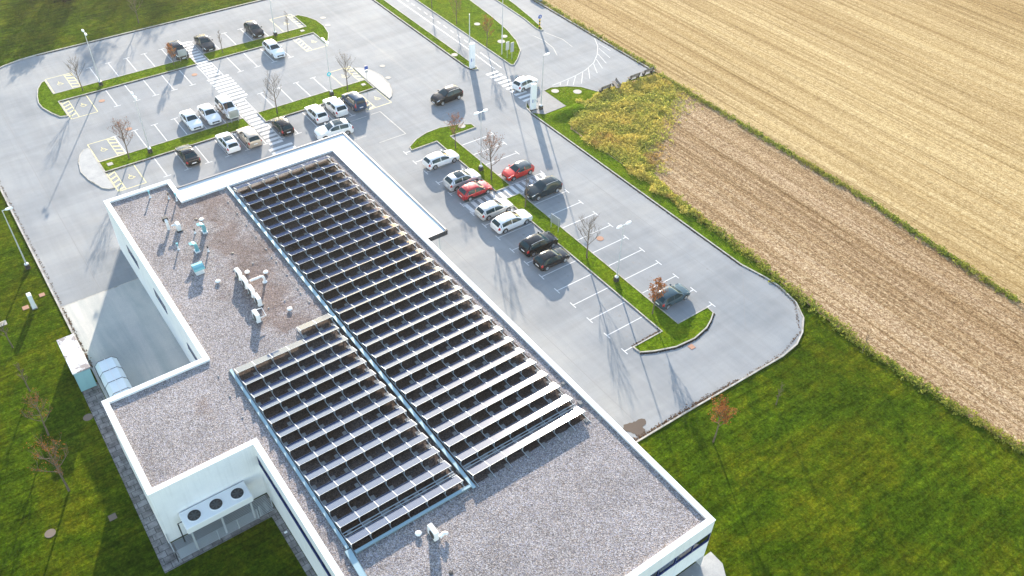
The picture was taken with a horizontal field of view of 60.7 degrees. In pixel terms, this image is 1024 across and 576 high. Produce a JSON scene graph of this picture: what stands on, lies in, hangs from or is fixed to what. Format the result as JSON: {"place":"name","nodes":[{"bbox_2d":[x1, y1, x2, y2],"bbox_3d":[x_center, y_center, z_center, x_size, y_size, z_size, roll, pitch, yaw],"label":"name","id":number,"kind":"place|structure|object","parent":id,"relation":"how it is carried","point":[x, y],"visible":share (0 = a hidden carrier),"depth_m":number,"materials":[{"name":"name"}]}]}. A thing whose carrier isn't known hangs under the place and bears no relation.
{"place":"outdoors","nodes":[
{"label":"outdoors","id":0,"kind":"place"},
{"bbox_2d":[79,148,112,187],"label":"island pavement","id":1,"kind":"structure","parent":0,"point":[91,169],"depth_m":106.48,"materials":[{"name":"concrete"}]},
{"bbox_2d":[61,279,189,398],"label":"yard pavement","id":2,"kind":"structure","parent":0,"point":[126,326],"depth_m":86.21,"materials":[{"name":"concrete"}]},
{"bbox_2d":[95,356,131,397],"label":"bicycle shelter","id":3,"kind":"object","parent":2,"relation":"on","point":[113,378],"visible":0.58,"depth_m":79.32,"materials":[{"name":"white"}]},
{"bbox_2d":[82,382,316,575],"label":"path","id":4,"kind":"structure","parent":0,"point":[161,545],"depth_m":71.21,"materials":[{"name":"concrete"}]},
{"bbox_2d":[173,496,272,558],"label":"grating floor","id":5,"kind":"structure","parent":4,"relation":"on","point":[222,525],"depth_m":70.52,"materials":[{"name":"metal"}]},
{"bbox_2d":[177,481,255,548],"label":"dry cooler","id":6,"kind":"object","parent":5,"relation":"on","point":[221,505],"visible":1,"depth_m":68.37,"materials":[{"name":"white metal"}]},
{"bbox_2d":[173,495,273,557],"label":"grating bars","id":7,"kind":"object","parent":5,"relation":"on","point":[221,527],"visible":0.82,"depth_m":70.26,"materials":[{"name":"silver metal"}]},
{"bbox_2d":[355,68,391,96],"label":"island pavement","id":8,"kind":"structure","parent":0,"point":[379,82],"depth_m":124.60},
{"bbox_2d":[0,0,802,440],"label":"car park tarmac","id":9,"kind":"object","parent":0,"point":[652,390],"visible":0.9,"depth_m":108.71,"materials":[{"name":"asphalt"}]},
{"bbox_2d":[38,58,194,115],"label":"grass island","id":10,"kind":"structure","parent":9,"relation":"on","point":[48,99],"depth_m":121.17,"materials":[{"name":"plant"}]},
{"bbox_2d":[100,119,249,170],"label":"grass island","id":11,"kind":"structure","parent":9,"relation":"on","point":[158,149],"depth_m":111.12,"materials":[{"name":"plant"}]},
{"bbox_2d":[175,144,200,166],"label":"parked car","id":12,"kind":"object","parent":9,"relation":"on","point":[188,155],"visible":1,"depth_m":107.63,"materials":[{"name":"black paint"}]},
{"bbox_2d":[179,109,202,130],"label":"parked car","id":13,"kind":"object","parent":9,"relation":"on","point":[191,120],"visible":1,"depth_m":113.90,"materials":[{"name":"white paint"}]},
{"bbox_2d":[197,103,221,124],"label":"parked car","id":14,"kind":"object","parent":9,"relation":"on","point":[209,114],"visible":1,"depth_m":115.06,"materials":[{"name":"white paint"}]},
{"bbox_2d":[45,14,391,191],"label":"disabled bay markings","id":15,"kind":"object","parent":9,"relation":"on","point":[122,148],"visible":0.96,"depth_m":118.54,"materials":[{"name":"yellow paint"}]},
{"bbox_2d":[215,131,240,153],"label":"parked car","id":16,"kind":"object","parent":9,"relation":"on","point":[228,142],"visible":1,"depth_m":109.88,"materials":[{"name":"white paint"}]},
{"bbox_2d":[236,126,261,147],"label":"parked car","id":17,"kind":"object","parent":9,"relation":"on","point":[249,136],"visible":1,"depth_m":110.81,"materials":[{"name":"beige paint"}]},
{"bbox_2d":[204,15,327,59],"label":"grass island","id":18,"kind":"structure","parent":9,"relation":"on","point":[317,28],"depth_m":133.83,"materials":[{"name":"plant"}]},
{"bbox_2d":[270,116,294,135],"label":"parked car","id":19,"kind":"object","parent":9,"relation":"on","point":[282,125],"visible":1,"depth_m":113.12,"materials":[{"name":"black paint"}]},
{"bbox_2d":[259,80,372,120],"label":"grass island","id":20,"kind":"structure","parent":9,"relation":"on","point":[288,108],"depth_m":119.79,"materials":[{"name":"plant"}]},
{"bbox_2d":[304,104,328,123],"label":"parked car","id":21,"kind":"object","parent":9,"relation":"on","point":[316,113],"visible":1,"depth_m":115.61,"materials":[{"name":"white paint"}]},
{"bbox_2d":[314,118,353,139],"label":"moving car","id":22,"kind":"object","parent":9,"relation":"on","point":[336,126],"visible":0.94,"depth_m":112.86,"materials":[{"name":"white paint"}]},
{"bbox_2d":[322,96,348,116],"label":"parked car","id":23,"kind":"object","parent":9,"relation":"on","point":[335,106],"visible":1,"depth_m":116.85,"materials":[{"name":"white paint"}]},
{"bbox_2d":[341,91,366,110],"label":"parked car","id":24,"kind":"object","parent":9,"relation":"on","point":[354,101],"visible":1,"depth_m":118.00,"materials":[{"name":"blue paint"}]},
{"bbox_2d":[40,0,739,353],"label":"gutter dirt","id":25,"kind":"structure","parent":9,"relation":"on","point":[437,142],"depth_m":117.12,"materials":[{"name":"soil"}]},
{"bbox_2d":[0,0,783,417],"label":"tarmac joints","id":26,"kind":"object","parent":9,"relation":"on","point":[442,238],"visible":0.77,"depth_m":102.23,"materials":[{"name":"asphalt"}]},
{"bbox_2d":[86,0,715,353],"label":"road markings","id":27,"kind":"object","parent":9,"relation":"on","point":[501,194],"visible":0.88,"depth_m":115.30,"materials":[{"name":"white paint"}]},
{"bbox_2d":[1,2,800,440],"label":"fallen leaves","id":28,"kind":"object","parent":9,"relation":"on","point":[635,344],"visible":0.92,"depth_m":86.19,"materials":[{"name":"plant"}]},
{"bbox_2d":[0,0,803,442],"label":"kerb","id":29,"kind":"structure","parent":9,"relation":"on","point":[412,150],"depth_m":111.72,"materials":[{"name":"concrete"}]},
{"bbox_2d":[376,0,476,68],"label":"grass island","id":30,"kind":"structure","parent":9,"relation":"on","point":[428,35],"depth_m":136.22,"materials":[{"name":"plant"}]},
{"bbox_2d":[422,149,459,169],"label":"parked car","id":31,"kind":"object","parent":9,"relation":"on","point":[434,160],"visible":1,"depth_m":108.58,"materials":[{"name":"white paint"}]},
{"bbox_2d":[431,84,462,105],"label":"moving car","id":32,"kind":"object","parent":9,"relation":"on","point":[446,94],"visible":1,"depth_m":120.14,"materials":[{"name":"black paint"}]},
{"bbox_2d":[410,124,508,189],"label":"grass island","id":33,"kind":"structure","parent":9,"relation":"on","point":[447,141],"depth_m":112.17,"materials":[{"name":"plant"}]},
{"bbox_2d":[443,169,480,190],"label":"parked car","id":34,"kind":"object","parent":9,"relation":"on","point":[455,181],"visible":0.91,"depth_m":105.18,"materials":[{"name":"grey paint"}]},
{"bbox_2d":[418,0,519,63],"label":"grass island","id":35,"kind":"structure","parent":9,"relation":"on","point":[444,9],"depth_m":138.87,"materials":[{"name":"plant"}]},
{"bbox_2d":[457,180,492,201],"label":"parked car","id":36,"kind":"object","parent":9,"relation":"on","point":[469,191],"visible":1,"depth_m":103.80,"materials":[{"name":"red paint"}]},
{"bbox_2d":[475,198,513,220],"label":"parked car","id":37,"kind":"object","parent":9,"relation":"on","point":[488,210],"visible":1,"depth_m":101.23,"materials":[{"name":"white paint"}]},
{"bbox_2d":[490,209,532,233],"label":"parked car","id":38,"kind":"object","parent":9,"relation":"on","point":[504,223],"visible":1,"depth_m":99.51,"materials":[{"name":"white paint"}]},
{"bbox_2d":[501,160,534,180],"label":"parked car","id":39,"kind":"object","parent":9,"relation":"on","point":[516,170],"visible":1,"depth_m":107.28,"materials":[{"name":"red paint"}]},
{"bbox_2d":[519,231,557,256],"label":"parked car","id":40,"kind":"object","parent":9,"relation":"on","point":[532,245],"visible":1,"depth_m":96.48,"materials":[{"name":"black paint"}]},
{"bbox_2d":[524,175,561,200],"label":"parked car","id":41,"kind":"object","parent":9,"relation":"on","point":[543,187],"visible":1,"depth_m":104.44,"materials":[{"name":"paint"}]},
{"bbox_2d":[533,247,569,270],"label":"parked car","id":42,"kind":"object","parent":9,"relation":"on","point":[546,260],"visible":1,"depth_m":94.79,"materials":[{"name":"black paint"}]},
{"bbox_2d":[507,194,711,350],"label":"grass island","id":43,"kind":"structure","parent":9,"relation":"on","point":[673,333],"depth_m":91.99,"materials":[{"name":"plant"}]},
{"bbox_2d":[652,283,690,309],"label":"parked car","id":44,"kind":"object","parent":9,"relation":"on","point":[675,293],"visible":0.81,"depth_m":90.74,"materials":[{"name":"grey paint"}]},
{"bbox_2d":[0,0,1023,575],"bbox_3d":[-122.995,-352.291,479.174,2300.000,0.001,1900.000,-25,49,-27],"label":"lawn","id":45,"kind":"structure","parent":0,"point":[844,456],"depth_m":75.93,"materials":[{"name":"plant"}]},
{"bbox_2d":[23,434,69,491],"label":"young tree","id":46,"kind":"object","parent":45,"relation":"on","point":[56,465],"visible":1,"depth_m":69.53,"materials":[{"name":"brown plant"}]},
{"bbox_2d":[56,334,96,391],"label":"storage container","id":47,"kind":"object","parent":45,"relation":"on","point":[74,357],"visible":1,"depth_m":80.14,"materials":[{"name":"white"}]},
{"bbox_2d":[101,132,715,575],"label":"office building","id":48,"kind":"structure","parent":45,"relation":"on","point":[607,494],"depth_m":71.49,"materials":[{"name":"white"}]},
{"bbox_2d":[234,156,330,196],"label":"solar panel row","id":49,"kind":"object","parent":48,"relation":"on","point":[281,172],"visible":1,"depth_m":95.64,"materials":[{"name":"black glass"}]},
{"bbox_2d":[234,325,341,384],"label":"solar panel row","id":50,"kind":"object","parent":48,"relation":"on","point":[288,348],"visible":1,"depth_m":75.97,"materials":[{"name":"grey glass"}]},
{"bbox_2d":[228,369,348,549],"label":"cable tray","id":51,"kind":"object","parent":48,"relation":"on","point":[312,494],"visible":1,"depth_m":67.42,"materials":[{"name":"grey"}]},
{"bbox_2d":[240,163,338,204],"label":"solar panel row","id":52,"kind":"object","parent":48,"relation":"on","point":[285,180],"visible":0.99,"depth_m":94.72,"materials":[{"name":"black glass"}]},
{"bbox_2d":[257,457,330,575],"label":"window","id":53,"kind":"structure","parent":48,"relation":"in","point":[265,472],"depth_m":66.23,"materials":[{"name":"blue"}]},
{"bbox_2d":[246,170,345,211],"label":"solar panel row","id":54,"kind":"object","parent":48,"relation":"on","point":[292,188],"visible":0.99,"depth_m":93.67,"materials":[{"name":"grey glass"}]},
{"bbox_2d":[242,336,350,396],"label":"solar panel row","id":55,"kind":"object","parent":48,"relation":"on","point":[263,374],"visible":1,"depth_m":75.01,"materials":[{"name":"grey glass"}]},
{"bbox_2d":[253,177,353,220],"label":"solar panel row","id":56,"kind":"object","parent":48,"relation":"on","point":[301,195],"visible":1,"depth_m":92.74,"materials":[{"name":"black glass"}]},
{"bbox_2d":[250,347,359,407],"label":"solar panel row","id":57,"kind":"object","parent":48,"relation":"on","point":[300,373],"visible":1,"depth_m":74.03,"materials":[{"name":"grey glass"}]},
{"bbox_2d":[259,184,360,227],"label":"solar panel row","id":58,"kind":"object","parent":48,"relation":"on","point":[308,202],"visible":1,"depth_m":91.74,"materials":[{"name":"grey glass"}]},
{"bbox_2d":[258,358,369,421],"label":"solar panel row","id":59,"kind":"object","parent":48,"relation":"on","point":[303,388],"visible":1,"depth_m":73.05,"materials":[{"name":"grey glass"}]},
{"bbox_2d":[266,191,368,237],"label":"solar panel row","id":60,"kind":"object","parent":48,"relation":"on","point":[316,210],"visible":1,"depth_m":90.81,"materials":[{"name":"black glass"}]},
{"bbox_2d":[267,369,378,435],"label":"solar panel row","id":61,"kind":"object","parent":48,"relation":"on","point":[317,398],"visible":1,"depth_m":72.08,"materials":[{"name":"glass"}]},
{"bbox_2d":[273,199,376,244],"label":"solar panel row","id":62,"kind":"object","parent":48,"relation":"on","point":[319,220],"visible":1,"depth_m":89.81,"materials":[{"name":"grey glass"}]},
{"bbox_2d":[276,381,388,448],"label":"solar panel row","id":63,"kind":"object","parent":48,"relation":"on","point":[333,408],"visible":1,"depth_m":71.07,"materials":[{"name":"grey glass"}]},
{"bbox_2d":[280,207,384,254],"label":"solar panel row","id":64,"kind":"object","parent":48,"relation":"on","point":[327,228],"visible":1,"depth_m":88.82,"materials":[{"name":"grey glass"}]},
{"bbox_2d":[287,215,392,262],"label":"solar panel row","id":65,"kind":"object","parent":48,"relation":"on","point":[320,242],"visible":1,"depth_m":87.88,"materials":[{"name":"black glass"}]},
{"bbox_2d":[285,394,399,462],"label":"solar panel row","id":66,"kind":"object","parent":48,"relation":"on","point":[325,430],"visible":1,"depth_m":70.09,"materials":[{"name":"glass"}]},
{"bbox_2d":[295,223,400,272],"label":"solar panel row","id":67,"kind":"object","parent":48,"relation":"on","point":[322,253],"visible":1,"depth_m":86.84,"materials":[{"name":"grey glass"}]},
{"bbox_2d":[225,186,475,488],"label":"cable tray","id":68,"kind":"object","parent":48,"relation":"on","point":[438,444],"visible":1,"depth_m":76.47,"materials":[{"name":"grey"}]},
{"bbox_2d":[294,406,409,475],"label":"solar panel row","id":69,"kind":"object","parent":48,"relation":"on","point":[316,453],"visible":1,"depth_m":69.11,"materials":[{"name":"grey glass"}]},
{"bbox_2d":[302,231,408,282],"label":"solar panel row","id":70,"kind":"object","parent":48,"relation":"on","point":[345,256],"visible":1,"depth_m":85.86,"materials":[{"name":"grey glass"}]},
{"bbox_2d":[304,419,420,490],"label":"solar panel row","id":71,"kind":"object","parent":48,"relation":"on","point":[343,458],"visible":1,"depth_m":68.13,"materials":[{"name":"grey glass"}]},
{"bbox_2d":[310,240,417,292],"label":"solar panel row","id":72,"kind":"object","parent":48,"relation":"on","point":[358,263],"visible":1,"depth_m":84.90,"materials":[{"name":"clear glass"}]},
{"bbox_2d":[318,248,426,301],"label":"solar panel row","id":73,"kind":"object","parent":48,"relation":"on","point":[367,272],"visible":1,"depth_m":83.93,"materials":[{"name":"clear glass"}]},
{"bbox_2d":[314,433,431,505],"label":"solar panel row","id":74,"kind":"object","parent":48,"relation":"on","point":[364,467],"visible":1,"depth_m":67.14,"materials":[{"name":"grey glass"}]},
{"bbox_2d":[326,257,435,311],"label":"solar panel row","id":75,"kind":"object","parent":48,"relation":"on","point":[375,282],"visible":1,"depth_m":82.93,"materials":[{"name":"grey glass"}]},
{"bbox_2d":[324,446,442,522],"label":"solar panel row","id":76,"kind":"object","parent":48,"relation":"on","point":[376,481],"visible":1,"depth_m":66.17,"materials":[{"name":"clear glass"}]},
{"bbox_2d":[335,266,444,322],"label":"solar panel row","id":77,"kind":"object","parent":48,"relation":"on","point":[386,291],"visible":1,"depth_m":81.98,"materials":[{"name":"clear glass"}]},
{"bbox_2d":[334,460,453,541],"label":"solar panel row","id":78,"kind":"object","parent":48,"relation":"on","point":[358,513],"visible":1,"depth_m":65.21,"materials":[{"name":"grey glass"}]},
{"bbox_2d":[342,471,454,536],"bbox_3d":[-8.287,16.018,65.142,9.500,0.110,0.400,-25,49,-27],"label":"cable duct","id":79,"kind":"object","parent":48,"relation":"on","point":[388,510],"visible":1,"depth_m":64.92,"materials":[{"name":"silver metal"}]},
{"bbox_2d":[343,276,454,333],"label":"solar panel row","id":80,"kind":"object","parent":48,"relation":"on","point":[396,300],"visible":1,"depth_m":80.96,"materials":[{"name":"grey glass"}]},
{"bbox_2d":[345,475,468,556],"bbox_3d":[-7.765,16.588,64.137,9.905,0.636,1.730,-25,49,-27],"label":"solar panel row","id":81,"kind":"object","parent":48,"relation":"on","point":[379,523],"visible":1,"depth_m":64.24,"materials":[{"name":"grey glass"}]},
{"bbox_2d":[353,285,464,344],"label":"solar panel row","id":82,"kind":"object","parent":48,"relation":"on","point":[404,311],"visible":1,"depth_m":79.98,"materials":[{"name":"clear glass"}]},
{"bbox_2d":[354,485,470,555],"bbox_3d":[-7.135,16.882,64.134,9.800,0.235,0.440,-25,49,-27],"label":"cable tray","id":83,"kind":"object","parent":48,"relation":"on","point":[394,530],"visible":1,"depth_m":63.93,"materials":[{"name":"grey"}]},
{"bbox_2d":[362,295,474,355],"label":"solar panel row","id":84,"kind":"object","parent":48,"relation":"on","point":[397,329],"visible":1,"depth_m":79.03,"materials":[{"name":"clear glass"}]},
{"bbox_2d":[371,305,484,366],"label":"solar panel row","id":85,"kind":"object","parent":48,"relation":"on","point":[408,339],"visible":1,"depth_m":78.04,"materials":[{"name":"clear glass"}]},
{"bbox_2d":[380,315,494,378],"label":"solar panel row","id":86,"kind":"object","parent":48,"relation":"on","point":[430,345],"visible":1,"depth_m":77.05,"materials":[{"name":"grey glass"}]},
{"bbox_2d":[390,325,505,391],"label":"solar panel row","id":87,"kind":"object","parent":48,"relation":"on","point":[441,355],"visible":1,"depth_m":76.08,"materials":[{"name":"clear glass"}]},
{"bbox_2d":[400,336,516,403],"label":"solar panel row","id":88,"kind":"object","parent":48,"relation":"on","point":[444,371],"visible":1,"depth_m":74.99,"materials":[{"name":"grey glass"}]},
{"bbox_2d":[410,347,527,415],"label":"solar panel row","id":89,"kind":"object","parent":48,"relation":"on","point":[494,363],"visible":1,"depth_m":74.09,"materials":[{"name":"grey glass"}]},
{"bbox_2d":[421,358,539,429],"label":"solar panel row","id":90,"kind":"object","parent":48,"relation":"on","point":[441,408],"visible":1,"depth_m":73.14,"materials":[{"name":"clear glass"}]},
{"bbox_2d":[432,370,551,442],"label":"solar panel row","id":91,"kind":"object","parent":48,"relation":"on","point":[459,417],"visible":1,"depth_m":72.18,"materials":[{"name":"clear glass"}]},
{"bbox_2d":[443,382,563,457],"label":"solar panel row","id":92,"kind":"object","parent":48,"relation":"on","point":[493,418],"visible":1,"depth_m":71.15,"materials":[{"name":"grey glass"}]},
{"bbox_2d":[454,394,575,471],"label":"solar panel row","id":93,"kind":"object","parent":48,"relation":"on","point":[507,430],"visible":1,"depth_m":70.16,"materials":[{"name":"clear glass"}]},
{"bbox_2d":[463,400,582,468],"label":"cable duct","id":94,"kind":"object","parent":48,"relation":"on","point":[518,437],"visible":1,"depth_m":70.02,"materials":[{"name":"silver metal"}]},
{"bbox_2d":[466,407,590,486],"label":"solar panel row","id":95,"kind":"object","parent":48,"relation":"on","point":[520,443],"visible":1,"depth_m":69.25,"materials":[{"name":"grey glass"}]},
{"bbox_2d":[651,533,710,575],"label":"window","id":96,"kind":"structure","parent":48,"relation":"in","point":[669,565],"depth_m":64.81,"materials":[{"name":"blue"}]},
{"bbox_2d":[708,394,737,441],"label":"young tree","id":97,"kind":"object","parent":45,"relation":"on","point":[722,409],"visible":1,"depth_m":75.07,"materials":[{"name":"brown plant"}]},
{"bbox_2d":[527,91,564,113],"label":"entrance pavement","id":98,"kind":"structure","parent":0,"point":[550,103],"depth_m":121.14,"materials":[{"name":"concrete"}]},
{"bbox_2d":[533,86,650,191],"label":"mown verge","id":99,"kind":"structure","parent":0,"point":[566,95],"depth_m":115.49,"materials":[{"name":"green plant"}]},
{"bbox_2d":[545,102,585,122],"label":"grass mound","id":100,"kind":"object","parent":99,"relation":"on","point":[562,114],"depth_m":118.81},
{"bbox_2d":[568,73,705,222],"bbox_3d":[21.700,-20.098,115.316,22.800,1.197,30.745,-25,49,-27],"label":"weeds","id":101,"kind":"object","parent":0,"point":[655,96],"visible":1,"depth_m":117.57,"materials":[{"name":"yellow plant"}]},
{"bbox_2d":[678,552,725,575],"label":"terrace pavement","id":102,"kind":"structure","parent":0,"point":[711,564],"depth_m":68.72,"materials":[{"name":"concrete"}]},
{"bbox_2d":[642,188,795,295],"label":"mown verge","id":103,"kind":"structure","parent":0,"point":[666,203],"depth_m":100.76,"materials":[{"name":"green plant"}]},
{"bbox_2d":[536,0,1023,302],"bbox_3d":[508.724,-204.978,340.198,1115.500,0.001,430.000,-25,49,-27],"label":"stubble field","id":104,"kind":"structure","parent":0,"point":[911,112],"depth_m":127.10,"materials":[{"name":"plant"}]},
{"bbox_2d":[536,0,655,68],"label":"weeds","id":105,"kind":"object","parent":104,"relation":"on","point":[618,46],"visible":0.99,"depth_m":136.58,"materials":[{"name":"green plant"}]},
{"bbox_2d":[570,73,1023,451],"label":"stubble field","id":106,"kind":"structure","parent":0,"point":[905,298],"depth_m":97.17,"materials":[{"name":"plant"}]},
{"bbox_2d":[659,71,1021,302],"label":"weeds","id":107,"kind":"object","parent":106,"relation":"on","point":[963,265],"visible":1,"depth_m":106.64,"materials":[{"name":"green plant"}]},
{"bbox_2d":[670,194,1023,453],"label":"weeds","id":108,"kind":"object","parent":106,"relation":"on","point":[794,292],"visible":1,"depth_m":88.11,"materials":[{"name":"green plant"}]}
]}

